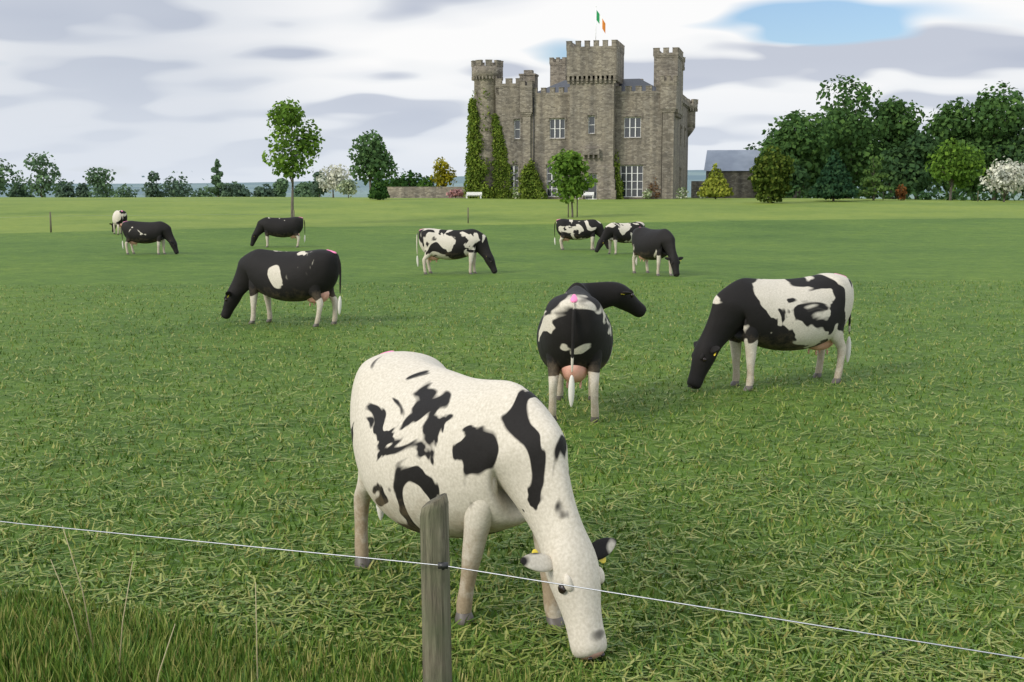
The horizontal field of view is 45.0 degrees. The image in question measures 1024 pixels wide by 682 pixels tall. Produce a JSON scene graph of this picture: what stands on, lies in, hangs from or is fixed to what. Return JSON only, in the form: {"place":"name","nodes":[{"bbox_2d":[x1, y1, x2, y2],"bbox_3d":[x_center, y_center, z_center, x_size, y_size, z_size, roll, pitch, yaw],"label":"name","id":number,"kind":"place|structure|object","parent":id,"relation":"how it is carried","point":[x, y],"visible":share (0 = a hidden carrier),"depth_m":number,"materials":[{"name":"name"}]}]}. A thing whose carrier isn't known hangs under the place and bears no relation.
{"place":"outdoors","nodes":[
{"label":"outdoors","id":0,"kind":"place"},
{"bbox_2d":[0,170,1023,681],"bbox_3d":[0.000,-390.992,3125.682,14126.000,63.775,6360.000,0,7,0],"label":"field ground","id":1,"kind":"structure","parent":0,"point":[722,240],"depth_m":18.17,"materials":[{"name":"green plant"}]},
{"bbox_2d":[0,158,23,196],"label":"tree","id":2,"kind":"object","parent":1,"relation":"on","point":[3,181],"visible":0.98,"depth_m":327.72,"materials":[{"name":"green plant"}]},
{"bbox_2d":[7,179,34,196],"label":"bush","id":3,"kind":"object","parent":1,"relation":"on","point":[20,192],"visible":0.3,"depth_m":335.59,"materials":[{"name":"green plant"}]},
{"bbox_2d":[21,151,65,196],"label":"tree","id":4,"kind":"object","parent":1,"relation":"on","point":[40,177],"visible":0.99,"depth_m":326.56,"materials":[{"name":"green plant"}]},
{"bbox_2d":[54,178,74,196],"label":"bush","id":5,"kind":"object","parent":1,"relation":"on","point":[65,190],"visible":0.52,"depth_m":356.05,"materials":[{"name":"green plant"}]},
{"bbox_2d":[73,182,91,196],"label":"bush","id":6,"kind":"object","parent":1,"relation":"on","point":[82,189],"visible":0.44,"depth_m":356.13,"materials":[{"name":"green plant"}]},
{"bbox_2d":[82,167,115,196],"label":"tree","id":7,"kind":"object","parent":1,"relation":"on","point":[100,187],"visible":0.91,"depth_m":346.39,"materials":[{"name":"green plant"}]},
{"bbox_2d":[109,210,126,234],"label":"cow","id":8,"kind":"object","parent":1,"relation":"on","point":[119,217],"visible":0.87,"depth_m":70.40},
{"bbox_2d":[114,183,137,196],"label":"bush","id":9,"kind":"object","parent":1,"relation":"on","point":[123,193],"visible":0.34,"depth_m":376.48,"materials":[{"name":"green plant"}]},
{"bbox_2d":[0,210,294,231],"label":"field fence","id":10,"kind":"object","parent":1,"relation":"on","point":[112,215],"depth_m":74.29,"materials":[{"name":"brown wood"}]},
{"bbox_2d":[121,221,178,254],"bbox_3d":[-14.650,-4.173,49.969,2.407,1.377,0.783,1,7,8],"label":"cow","id":11,"kind":"object","parent":1,"relation":"on","point":[137,232],"visible":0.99,"depth_m":49.73},
{"bbox_2d":[141,170,161,196],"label":"tree","id":12,"kind":"object","parent":1,"relation":"on","point":[151,190],"visible":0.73,"depth_m":375.97,"materials":[{"name":"green plant"}]},
{"bbox_2d":[155,171,196,196],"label":"bush","id":13,"kind":"object","parent":1,"relation":"on","point":[177,188],"visible":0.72,"depth_m":375.50,"materials":[{"name":"green plant"}]},
{"bbox_2d":[192,184,215,196],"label":"bush","id":14,"kind":"object","parent":1,"relation":"on","point":[202,192],"visible":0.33,"depth_m":376.11,"materials":[{"name":"green plant"}]},
{"bbox_2d":[206,158,227,196],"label":"tree","id":15,"kind":"object","parent":1,"relation":"on","point":[216,181],"visible":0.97,"depth_m":296.79,"materials":[{"name":"green plant"}]},
{"bbox_2d":[219,181,252,196],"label":"bush","id":16,"kind":"object","parent":1,"relation":"on","point":[235,189],"visible":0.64,"depth_m":296.13,"materials":[{"name":"green plant"}]},
{"bbox_2d":[252,184,274,196],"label":"bush","id":17,"kind":"object","parent":1,"relation":"on","point":[259,191],"visible":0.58,"depth_m":296.45,"materials":[{"name":"green plant"}]},
{"bbox_2d":[250,217,304,246],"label":"cow","id":18,"kind":"object","parent":1,"relation":"on","point":[291,227],"visible":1,"depth_m":55.91,"materials":[{"name":"grey"}]},
{"bbox_2d":[272,178,288,196],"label":"bush","id":19,"kind":"object","parent":1,"relation":"on","point":[280,186],"visible":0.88,"depth_m":296.65,"materials":[{"name":"green plant"}]},
{"bbox_2d":[221,249,341,326],"bbox_3d":[-4.437,-1.040,23.742,2.659,1.478,0.876,3,7,22],"label":"cow","id":20,"kind":"object","parent":1,"relation":"on","point":[311,276],"visible":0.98,"depth_m":23.33,"materials":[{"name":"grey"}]},
{"bbox_2d":[262,97,325,216],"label":"young ash tree","id":21,"kind":"object","parent":1,"relation":"on","point":[304,144],"visible":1,"depth_m":84.55,"materials":[{"name":"green plant"}]},
{"bbox_2d":[294,181,321,196],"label":"bush","id":22,"kind":"object","parent":1,"relation":"on","point":[301,189],"visible":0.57,"depth_m":276.24,"materials":[{"name":"green plant"}]},
{"bbox_2d":[309,171,329,196],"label":"tree","id":23,"kind":"object","parent":1,"relation":"on","point":[315,189],"visible":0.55,"depth_m":257.31,"materials":[{"name":"green plant"}]},
{"bbox_2d":[316,163,350,197],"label":"blossoming tree","id":24,"kind":"object","parent":1,"relation":"on","point":[335,176],"visible":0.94,"depth_m":197.60,"materials":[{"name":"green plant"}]},
{"bbox_2d":[336,179,358,197],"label":"bush","id":25,"kind":"object","parent":1,"relation":"on","point":[349,186],"visible":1,"depth_m":192.89,"materials":[{"name":"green plant"}]},
{"bbox_2d":[347,129,399,189],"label":"tree","id":26,"kind":"object","parent":1,"relation":"on","point":[371,159],"visible":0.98,"depth_m":231.20,"materials":[{"name":"green plant"}]},
{"bbox_2d":[367,171,389,199],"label":"conical shrub","id":27,"kind":"object","parent":1,"relation":"on","point":[378,190],"visible":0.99,"depth_m":138.39,"materials":[{"name":"green plant"}]},
{"bbox_2d":[384,178,396,186],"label":"dark shrub","id":28,"kind":"object","parent":1,"relation":"on","point":[387,182],"visible":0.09,"depth_m":197.61,"materials":[{"name":"green plant"}]},
{"bbox_2d":[97,179,690,196],"bbox_3d":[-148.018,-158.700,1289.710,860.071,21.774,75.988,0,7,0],"label":"hedgerow","id":29,"kind":"object","parent":1,"relation":"on","point":[360,191],"visible":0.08,"depth_m":1293.92,"materials":[{"name":"green plant"}]},
{"bbox_2d":[389,170,425,186],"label":"dark shrub","id":30,"kind":"object","parent":1,"relation":"on","point":[404,181],"visible":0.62,"depth_m":187.28,"materials":[{"name":"green plant"}]},
{"bbox_2d":[417,175,436,186],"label":"bush","id":31,"kind":"object","parent":1,"relation":"on","point":[427,183],"visible":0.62,"depth_m":178.05,"materials":[{"name":"green plant"}]},
{"bbox_2d":[420,493,451,681],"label":"fence post","id":32,"kind":"object","parent":1,"relation":"on","point":[435,601],"visible":0.96,"depth_m":5.09,"materials":[{"name":"grey wood"}]},
{"bbox_2d":[0,521,1023,658],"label":"fence wire","id":33,"kind":"object","parent":32,"relation":"attached to","point":[442,565],"visible":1,"depth_m":4.85,"materials":[{"name":"grey metal"}]},
{"bbox_2d":[430,157,456,186],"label":"laburnum tree","id":34,"kind":"object","parent":1,"relation":"on","point":[441,176],"visible":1,"depth_m":173.89,"materials":[{"name":"yellow plant"}]},
{"bbox_2d":[446,189,464,197],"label":"pink shrub","id":35,"kind":"object","parent":1,"relation":"on","point":[455,193],"visible":0.96,"depth_m":170.28,"materials":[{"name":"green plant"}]},
{"bbox_2d":[416,228,496,273],"bbox_3d":[-1.705,-2.768,38.205,2.527,1.439,0.840,0,7,4],"label":"cow","id":36,"kind":"object","parent":1,"relation":"on","point":[436,244],"visible":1,"depth_m":37.94},
{"bbox_2d":[350,351,615,660],"bbox_3d":[-0.268,0.895,7.530,0.979,1.482,2.611,-4,8,-32],"label":"cow","id":37,"kind":"object","parent":1,"relation":"on","point":[488,457],"visible":0.94,"depth_m":7.01},
{"bbox_2d":[547,148,597,216],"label":"lawn tree","id":38,"kind":"object","parent":1,"relation":"on","point":[573,184],"visible":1,"depth_m":94.58,"materials":[{"name":"green plant"}]},
{"bbox_2d":[554,219,608,249],"bbox_3d":[3.156,-4.779,55.495,2.523,1.423,0.811,0,7,3],"label":"cow","id":39,"kind":"object","parent":1,"relation":"on","point":[567,229],"visible":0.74,"depth_m":55.22},
{"bbox_2d":[537,282,646,422],"bbox_3d":[0.844,0.069,14.480,0.950,1.442,2.770,2,7,18],"label":"cow","id":40,"kind":"object","parent":1,"relation":"on","point":[574,338],"visible":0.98,"depth_m":13.39,"materials":[{"name":"grey"}]},
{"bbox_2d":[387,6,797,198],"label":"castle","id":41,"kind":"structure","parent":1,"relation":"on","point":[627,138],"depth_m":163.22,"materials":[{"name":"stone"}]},
{"bbox_2d":[595,222,644,253],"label":"cow","id":42,"kind":"object","parent":1,"relation":"on","point":[619,232],"visible":0.68,"depth_m":51.23},
{"bbox_2d":[632,227,682,276],"bbox_3d":[4.369,-2.706,37.404,0.851,1.449,2.536,-3,7,-24],"label":"cow","id":43,"kind":"object","parent":1,"relation":"on","point":[658,245],"visible":1,"depth_m":36.98},
{"bbox_2d":[697,163,733,198],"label":"conical shrub","id":44,"kind":"object","parent":1,"relation":"on","point":[715,186],"visible":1,"depth_m":147.95,"materials":[{"name":"yellow plant"}]},
{"bbox_2d":[467,191,978,222],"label":"tree stakes","id":45,"kind":"object","parent":1,"relation":"on","point":[577,209],"visible":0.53,"depth_m":95.45,"materials":[{"name":"brown wood"}]},
{"bbox_2d":[687,273,853,390],"bbox_3d":[3.378,-0.126,15.924,2.558,1.453,0.847,-3,8,-27],"label":"cow","id":46,"kind":"object","parent":1,"relation":"on","point":[812,312],"visible":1,"depth_m":15.59,"materials":[{"name":"grey"}]},
{"bbox_2d":[747,145,794,202],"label":"bush","id":47,"kind":"object","parent":1,"relation":"on","point":[771,179],"visible":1,"depth_m":125.69,"materials":[{"name":"green plant"}]},
{"bbox_2d":[754,136,800,191],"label":"tree","id":48,"kind":"object","parent":1,"relation":"on","point":[775,142],"visible":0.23,"depth_m":183.13,"materials":[{"name":"green plant"}]},
{"bbox_2d":[744,129,813,189],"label":"tree","id":49,"kind":"object","parent":1,"relation":"on","point":[759,142],"visible":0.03,"depth_m":228.50,"materials":[{"name":"green plant"}]},
{"bbox_2d":[760,160,810,197],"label":"tree","id":50,"kind":"object","parent":1,"relation":"on","point":[801,177],"visible":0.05,"depth_m":175.04,"materials":[{"name":"green plant"}]},
{"bbox_2d":[762,109,841,197],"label":"tree","id":51,"kind":"object","parent":1,"relation":"on","point":[800,135],"visible":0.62,"depth_m":182.87,"materials":[{"name":"green plant"}]},
{"bbox_2d":[808,149,858,200],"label":"pine tree","id":52,"kind":"object","parent":1,"relation":"on","point":[838,187],"visible":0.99,"depth_m":132.77,"materials":[{"name":"green plant"}]},
{"bbox_2d":[812,112,888,198],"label":"tree","id":53,"kind":"object","parent":1,"relation":"on","point":[861,161],"depth_m":233.65,"materials":[{"name":"green plant"}]},
{"bbox_2d":[815,74,892,198],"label":"tree","id":54,"kind":"object","parent":1,"relation":"on","point":[857,132],"visible":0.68,"depth_m":190.36,"materials":[{"name":"green plant"}]},
{"bbox_2d":[857,155,893,199],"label":"conifer tree","id":55,"kind":"object","parent":1,"relation":"on","point":[872,184],"visible":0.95,"depth_m":138.32,"materials":[{"name":"green plant"}]},
{"bbox_2d":[866,95,925,198],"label":"tree","id":56,"kind":"object","parent":1,"relation":"on","point":[904,125],"visible":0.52,"depth_m":195.63,"materials":[{"name":"green plant"}]},
{"bbox_2d":[860,130,940,198],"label":"tree","id":57,"kind":"object","parent":1,"relation":"on","point":[929,188],"visible":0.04,"depth_m":230.93,"materials":[{"name":"green plant"}]},
{"bbox_2d":[895,184,906,200],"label":"copper shrub","id":58,"kind":"object","parent":1,"relation":"on","point":[900,194],"visible":0.98,"depth_m":138.76,"materials":[{"name":"brown plant"}]},
{"bbox_2d":[783,184,1023,200],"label":"hedge","id":59,"kind":"object","parent":1,"relation":"on","point":[804,193],"visible":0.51,"depth_m":170.48,"materials":[{"name":"green plant"}]},
{"bbox_2d":[877,130,943,199],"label":"tree","id":60,"kind":"object","parent":1,"relation":"on","point":[906,166],"visible":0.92,"depth_m":174.79,"materials":[{"name":"green plant"}]},
{"bbox_2d":[924,137,985,200],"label":"tree","id":61,"kind":"object","parent":1,"relation":"on","point":[950,168],"visible":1,"depth_m":149.49,"materials":[{"name":"green plant"}]},
{"bbox_2d":[917,120,1003,196],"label":"tree","id":62,"kind":"object","parent":1,"relation":"on","point":[942,186],"visible":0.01,"depth_m":238.11,"materials":[{"name":"green plant"}]},
{"bbox_2d":[921,96,1011,199],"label":"tree","id":63,"kind":"object","parent":1,"relation":"on","point":[947,116],"visible":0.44,"depth_m":190.50,"materials":[{"name":"green plant"}]},
{"bbox_2d":[943,121,992,198],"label":"tree","id":64,"kind":"object","parent":1,"relation":"on","point":[973,190],"visible":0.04,"depth_m":202.21,"materials":[{"name":"green plant"}]},
{"bbox_2d":[951,80,1023,199],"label":"tree","id":65,"kind":"object","parent":1,"relation":"on","point":[997,113],"visible":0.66,"depth_m":185.10,"materials":[{"name":"green plant"}]},
{"bbox_2d":[978,156,1023,201],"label":"flowering tree","id":66,"kind":"object","parent":1,"relation":"on","point":[1006,178],"visible":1,"depth_m":137.91,"materials":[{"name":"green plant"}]},
{"bbox_2d":[989,126,1019,199],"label":"tree","id":67,"kind":"object","parent":1,"relation":"on","point":[1013,195],"visible":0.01,"depth_m":229.50,"materials":[{"name":"green plant"}]},
{"bbox_2d":[989,116,1023,195],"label":"tree","id":68,"kind":"object","parent":1,"relation":"on","point":[1019,153],"visible":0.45,"depth_m":183.38,"materials":[{"name":"green plant"}]},
{"bbox_2d":[0,0,1023,183],"label":"sky","id":69,"kind":"structure","parent":0,"point":[131,89],"materials":[{"name":"white"}]}
]}

